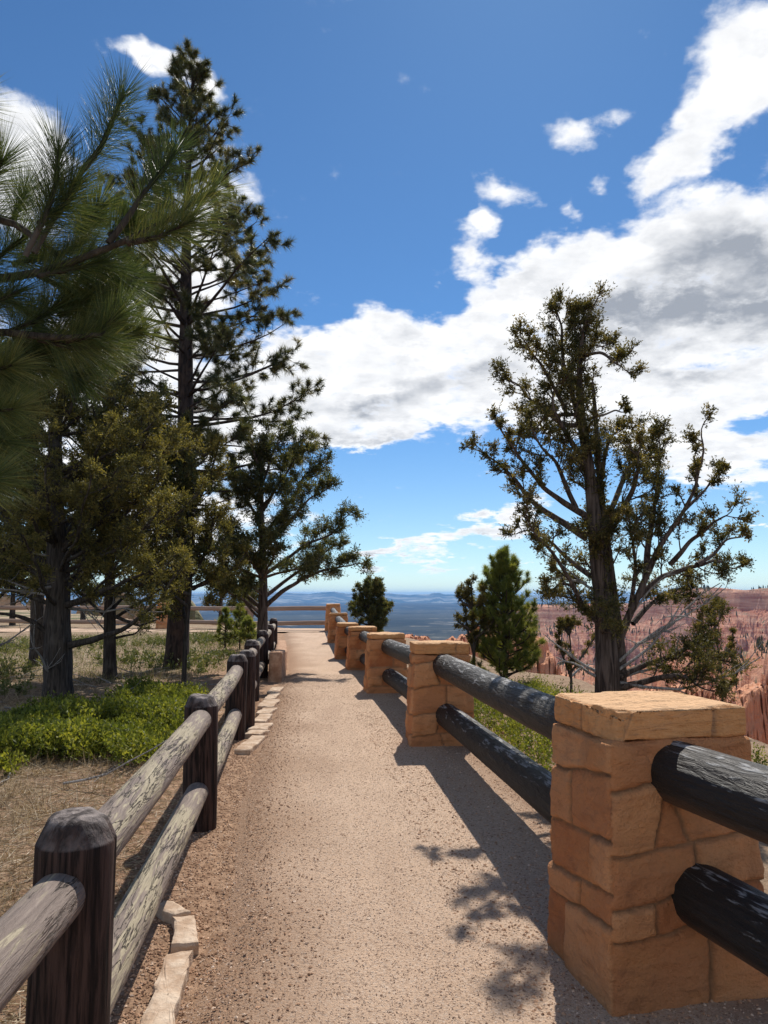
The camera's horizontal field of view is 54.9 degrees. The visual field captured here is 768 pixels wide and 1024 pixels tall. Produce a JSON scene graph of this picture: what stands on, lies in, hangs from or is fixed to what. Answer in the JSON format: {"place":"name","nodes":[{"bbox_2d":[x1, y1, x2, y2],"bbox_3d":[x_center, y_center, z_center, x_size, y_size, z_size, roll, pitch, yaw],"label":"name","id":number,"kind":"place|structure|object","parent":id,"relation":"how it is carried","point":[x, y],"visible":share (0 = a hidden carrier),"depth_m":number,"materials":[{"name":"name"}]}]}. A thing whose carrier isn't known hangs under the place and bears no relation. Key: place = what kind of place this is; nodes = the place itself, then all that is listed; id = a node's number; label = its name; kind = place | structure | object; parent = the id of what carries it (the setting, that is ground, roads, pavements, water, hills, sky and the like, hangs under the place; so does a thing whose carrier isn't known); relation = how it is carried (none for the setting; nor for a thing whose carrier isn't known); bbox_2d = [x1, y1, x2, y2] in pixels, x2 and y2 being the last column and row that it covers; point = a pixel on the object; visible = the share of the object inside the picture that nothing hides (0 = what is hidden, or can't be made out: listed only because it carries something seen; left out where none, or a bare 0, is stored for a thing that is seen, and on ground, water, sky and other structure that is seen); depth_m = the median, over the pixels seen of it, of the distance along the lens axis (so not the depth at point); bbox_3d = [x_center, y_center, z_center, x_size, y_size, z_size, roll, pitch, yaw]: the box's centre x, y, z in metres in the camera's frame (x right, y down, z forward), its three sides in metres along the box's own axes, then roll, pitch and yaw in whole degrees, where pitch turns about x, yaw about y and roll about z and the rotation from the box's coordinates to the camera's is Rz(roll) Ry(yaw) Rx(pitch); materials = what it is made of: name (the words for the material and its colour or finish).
{"place":"outdoors","nodes":[
{"label":"outdoors","id":0,"kind":"place"},
{"bbox_2d":[0,628,255,683],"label":"green grass","id":1,"kind":"structure","parent":0,"point":[98,650],"depth_m":18.24,"materials":[{"name":"green plant"}]},
{"bbox_2d":[0,628,327,631],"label":"side path","id":2,"kind":"structure","parent":0,"point":[136,630],"depth_m":33.10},
{"bbox_2d":[23,602,566,639],"bbox_3d":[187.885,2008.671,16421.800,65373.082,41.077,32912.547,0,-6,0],"label":"valley","id":3,"kind":"structure","parent":0,"point":[433,621],"depth_m":5615.55,"materials":[{"name":"blue"}]},
{"bbox_2d":[8,592,656,603],"bbox_3d":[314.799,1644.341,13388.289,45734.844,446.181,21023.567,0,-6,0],"label":"hills","id":4,"kind":"structure","parent":0,"point":[328,597],"depth_m":16397.72,"materials":[{"name":"blue"}]},
{"bbox_2d":[0,619,767,1023],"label":"ground","id":5,"kind":"structure","parent":0,"point":[212,681],"depth_m":5.21,"materials":[{"name":"soil"}]},
{"bbox_2d":[0,533,30,624],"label":"juniper tree","id":6,"kind":"object","parent":5,"relation":"on","point":[12,599],"visible":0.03,"depth_m":39.61,"materials":[{"name":"green plant"}]},
{"bbox_2d":[0,328,68,651],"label":"juniper tree","id":7,"kind":"object","parent":5,"relation":"on","point":[9,567],"visible":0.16,"depth_m":12.76,"materials":[{"name":"green plant"}]},
{"bbox_2d":[0,383,91,666],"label":"juniper tree","id":8,"kind":"object","parent":5,"relation":"on","point":[39,634],"visible":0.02,"depth_m":16.68,"materials":[{"name":"green plant"}]},
{"bbox_2d":[71,548,103,619],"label":"juniper tree","id":9,"kind":"object","parent":5,"relation":"on","point":[82,616],"visible":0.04,"depth_m":45.71,"materials":[{"name":"green plant"}]},
{"bbox_2d":[0,675,209,775],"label":"shrub cover","id":10,"kind":"object","parent":5,"relation":"on","point":[74,726],"visible":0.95,"depth_m":7.80,"materials":[{"name":"green plant"}]},
{"bbox_2d":[0,288,217,698],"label":"juniper tree","id":11,"kind":"object","parent":5,"relation":"on","point":[121,534],"visible":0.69,"depth_m":10.83,"materials":[{"name":"green plant"}]},
{"bbox_2d":[0,659,219,784],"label":"fallen twigs","id":12,"kind":"object","parent":5,"relation":"on","point":[93,777],"visible":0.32,"depth_m":10.04,"materials":[{"name":"brown wood"}]},
{"bbox_2d":[0,663,224,1023],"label":"dry grass","id":13,"kind":"structure","parent":5,"relation":"on","point":[19,816],"depth_m":5.80,"materials":[{"name":"beige plant"}]},
{"bbox_2d":[4,351,236,679],"bbox_3d":[-5.366,-0.017,14.151,3.851,6.648,4.589,4,-7,-31],"label":"juniper tree","id":14,"kind":"object","parent":5,"relation":"on","point":[109,655],"visible":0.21,"depth_m":13.89,"materials":[{"name":"green plant"}]},
{"bbox_2d":[0,46,255,516],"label":"pine tree","id":15,"kind":"object","parent":5,"relation":"on","point":[102,279],"visible":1,"depth_m":2.10,"materials":[{"name":"green plant"}]},
{"bbox_2d":[0,629,256,696],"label":"brush","id":16,"kind":"object","parent":5,"relation":"on","point":[24,644],"visible":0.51,"depth_m":17.20,"materials":[{"name":"green plant"}]},
{"bbox_2d":[0,618,277,1023],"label":"log fence","id":17,"kind":"object","parent":5,"relation":"on","point":[71,941],"visible":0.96,"depth_m":2.27,"materials":[{"name":"brown wood"}]},
{"bbox_2d":[135,549,161,613],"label":"juniper tree","id":18,"kind":"object","parent":5,"relation":"on","point":[143,588],"visible":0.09,"depth_m":42.86,"materials":[{"name":"green plant"}]},
{"bbox_2d":[0,603,325,628],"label":"rail fence","id":19,"kind":"object","parent":5,"relation":"on","point":[160,625],"visible":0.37,"depth_m":34.78,"materials":[{"name":"brown wood"}]},
{"bbox_2d":[140,950,192,1023],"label":"curb stone","id":20,"kind":"object","parent":5,"relation":"on","point":[163,1007],"visible":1,"depth_m":2.97,"materials":[{"name":"stone"}]},
{"bbox_2d":[156,901,190,923],"bbox_3d":[-1.072,2.026,3.733,0.102,0.068,0.209,6,-9,-44],"label":"curb stone","id":21,"kind":"object","parent":5,"relation":"on","point":[167,911],"visible":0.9,"depth_m":3.70,"materials":[{"name":"stone"}]},
{"bbox_2d":[171,915,198,955],"bbox_3d":[-0.946,2.004,3.508,0.123,0.063,0.317,2,-7,-15],"label":"curb stone","id":22,"kind":"object","parent":5,"relation":"on","point":[185,938],"visible":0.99,"depth_m":3.43,"materials":[{"name":"stone"}]},
{"bbox_2d":[40,35,332,668],"bbox_3d":[-4.479,-3.902,17.055,6.609,15.088,6.890,0,-6,0],"label":"pine tree","id":23,"kind":"object","parent":5,"relation":"on","point":[190,314],"visible":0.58,"depth_m":16.92,"materials":[{"name":"green plant"}]},
{"bbox_2d":[131,425,252,682],"bbox_3d":[-3.549,0.794,13.423,2.275,4.941,2.556,0,-6,0],"label":"juniper tree","id":24,"kind":"object","parent":5,"relation":"on","point":[211,576],"visible":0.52,"depth_m":13.47,"materials":[{"name":"green plant"}]},
{"bbox_2d":[199,564,237,617],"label":"juniper tree","id":25,"kind":"object","parent":5,"relation":"on","point":[209,599],"visible":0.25,"depth_m":47.60,"materials":[{"name":"green plant"}]},
{"bbox_2d":[212,606,238,647],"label":"pine tree","id":26,"kind":"object","parent":5,"relation":"on","point":[226,610],"visible":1,"depth_m":21.71,"materials":[{"name":"green plant"}]},
{"bbox_2d":[231,603,251,648],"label":"pine tree","id":27,"kind":"object","parent":5,"relation":"on","point":[237,621],"visible":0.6,"depth_m":22.32,"materials":[{"name":"green plant"}]},
{"bbox_2d":[236,616,256,640],"bbox_3d":[-3.956,3.582,21.591,0.895,1.237,0.894,-3,-7,28],"label":"bush","id":28,"kind":"object","parent":5,"relation":"on","point":[248,621],"visible":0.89,"depth_m":21.47,"materials":[{"name":"green plant"}]},
{"bbox_2d":[224,571,270,625],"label":"juniper tree","id":29,"kind":"object","parent":5,"relation":"on","point":[253,596],"visible":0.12,"depth_m":49.40,"materials":[{"name":"green plant"}]},
{"bbox_2d":[234,735,267,754],"bbox_3d":[-1.435,2.510,7.999,0.182,0.062,0.796,0,-6,4],"label":"curb stone","id":30,"kind":"object","parent":5,"relation":"on","point":[249,745],"visible":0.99,"depth_m":7.82,"materials":[{"name":"stone"}]},
{"bbox_2d":[245,730,269,738],"bbox_3d":[-1.483,2.577,8.593,0.227,0.060,0.302,-1,-7,11],"label":"curb stone","id":31,"kind":"object","parent":5,"relation":"on","point":[249,733],"visible":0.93,"depth_m":8.51,"materials":[{"name":"stone"}]},
{"bbox_2d":[247,723,272,731],"bbox_3d":[-1.502,2.619,8.984,0.257,0.064,0.453,0,-6,0],"label":"curb stone","id":32,"kind":"object","parent":5,"relation":"on","point":[261,726],"visible":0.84,"depth_m":8.89,"materials":[{"name":"stone"}]},
{"bbox_2d":[255,714,272,722],"bbox_3d":[-1.574,2.688,9.594,0.185,0.063,0.635,0,-6,0],"label":"curb stone","id":33,"kind":"object","parent":5,"relation":"on","point":[262,718],"visible":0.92,"depth_m":9.53,"materials":[{"name":"stone"}]},
{"bbox_2d":[255,708,277,716],"bbox_3d":[-1.618,2.757,10.195,0.226,0.062,0.515,0,-6,0],"label":"curb stone","id":34,"kind":"object","parent":5,"relation":"on","point":[266,710],"visible":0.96,"depth_m":10.09,"materials":[{"name":"stone"}]},
{"bbox_2d":[257,699,279,709],"bbox_3d":[-1.703,2.838,10.921,0.263,0.062,0.735,0,-6,0],"label":"curb stone","id":35,"kind":"object","parent":5,"relation":"on","point":[269,703],"visible":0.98,"depth_m":10.79,"materials":[{"name":"stone"}]},
{"bbox_2d":[263,692,280,699],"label":"curb stone","id":36,"kind":"object","parent":5,"relation":"on","point":[273,695],"visible":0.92,"depth_m":11.64,"materials":[{"name":"stone"}]},
{"bbox_2d":[267,687,283,694],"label":"curb stone","id":37,"kind":"object","parent":5,"relation":"on","point":[274,689],"visible":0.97,"depth_m":12.40,"materials":[{"name":"stone"}]},
{"bbox_2d":[268,640,286,681],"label":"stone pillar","id":38,"kind":"structure","parent":5,"relation":"on","point":[277,664],"depth_m":13.96,"materials":[{"name":"beige stone"}]},
{"bbox_2d":[192,415,376,632],"bbox_3d":[-2.393,0.616,16.233,4.406,5.935,3.010,1,-7,-9],"label":"juniper tree","id":39,"kind":"object","parent":5,"relation":"on","point":[310,563],"visible":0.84,"depth_m":16.20,"materials":[{"name":"green plant"}]},
{"bbox_2d":[345,575,394,631],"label":"juniper tree","id":40,"kind":"object","parent":5,"relation":"on","point":[373,606],"visible":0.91,"depth_m":22.60,"materials":[{"name":"green plant"}]},
{"bbox_2d":[452,572,501,665],"bbox_3d":[1.655,2.174,13.422,0.666,2.195,0.954,4,-7,-31],"label":"juniper tree","id":41,"kind":"object","parent":5,"relation":"on","point":[466,594],"visible":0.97,"depth_m":13.42,"materials":[{"name":"green plant"}]},
{"bbox_2d":[468,544,548,678],"bbox_3d":[2.216,1.903,13.643,1.622,2.757,1.673,-6,-9,42],"label":"pine tree","id":42,"kind":"object","parent":5,"relation":"on","point":[502,573],"visible":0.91,"depth_m":13.46,"materials":[{"name":"green plant"}]},
{"bbox_2d":[325,603,767,1016],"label":"stone pillar fence","id":43,"kind":"object","parent":5,"relation":"on","point":[651,807],"visible":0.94,"depth_m":2.98,"materials":[{"name":"orange stone"}]},
{"bbox_2d":[551,614,594,692],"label":"juniper tree","id":44,"kind":"object","parent":5,"relation":"on","point":[566,623],"visible":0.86,"depth_m":11.84,"materials":[{"name":"green plant"}]},
{"bbox_2d":[459,280,765,702],"bbox_3d":[2.302,0.049,7.144,3.074,4.828,1.668,0,-6,0],"label":"juniper tree","id":45,"kind":"object","parent":5,"relation":"on","point":[598,526],"visible":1,"depth_m":7.03,"materials":[{"name":"green plant"}]},
{"bbox_2d":[473,671,767,771],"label":"rim shrub cover","id":46,"kind":"object","parent":5,"relation":"on","point":[512,728],"visible":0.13,"depth_m":8.29,"materials":[{"name":"green plant"}]},
{"bbox_2d":[691,602,743,701],"bbox_3d":[4.298,1.996,9.234,0.632,1.800,0.817,0,-6,0],"label":"juniper tree","id":47,"kind":"object","parent":5,"relation":"on","point":[731,637],"visible":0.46,"depth_m":9.43,"materials":[{"name":"green plant"}]},
{"bbox_2d":[0,587,767,743],"bbox_3d":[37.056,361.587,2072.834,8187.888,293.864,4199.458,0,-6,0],"label":"canyon","id":48,"kind":"structure","parent":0,"point":[751,619],"depth_m":1178.35,"materials":[{"name":"stone"}]},
{"bbox_2d":[537,584,767,687],"bbox_3d":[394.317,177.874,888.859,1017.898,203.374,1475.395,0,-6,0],"label":"distant forest","id":49,"kind":"object","parent":48,"relation":"on","point":[758,640],"visible":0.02,"depth_m":1272.07,"materials":[{"name":"green plant"}]},
{"bbox_2d":[0,0,767,594],"label":"sky","id":50,"kind":"structure","parent":0,"point":[437,169],"materials":[{"name":"blue"}]},
{"bbox_2d":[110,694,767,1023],"bbox_3d":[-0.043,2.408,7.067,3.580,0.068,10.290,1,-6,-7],"label":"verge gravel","id":51,"kind":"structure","parent":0,"point":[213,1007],"depth_m":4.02,"materials":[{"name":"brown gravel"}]},
{"bbox_2d":[174,632,767,1023],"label":"path","id":52,"kind":"structure","parent":0,"point":[309,653],"depth_m":4.05,"materials":[{"name":"beige gravel"}]}
]}

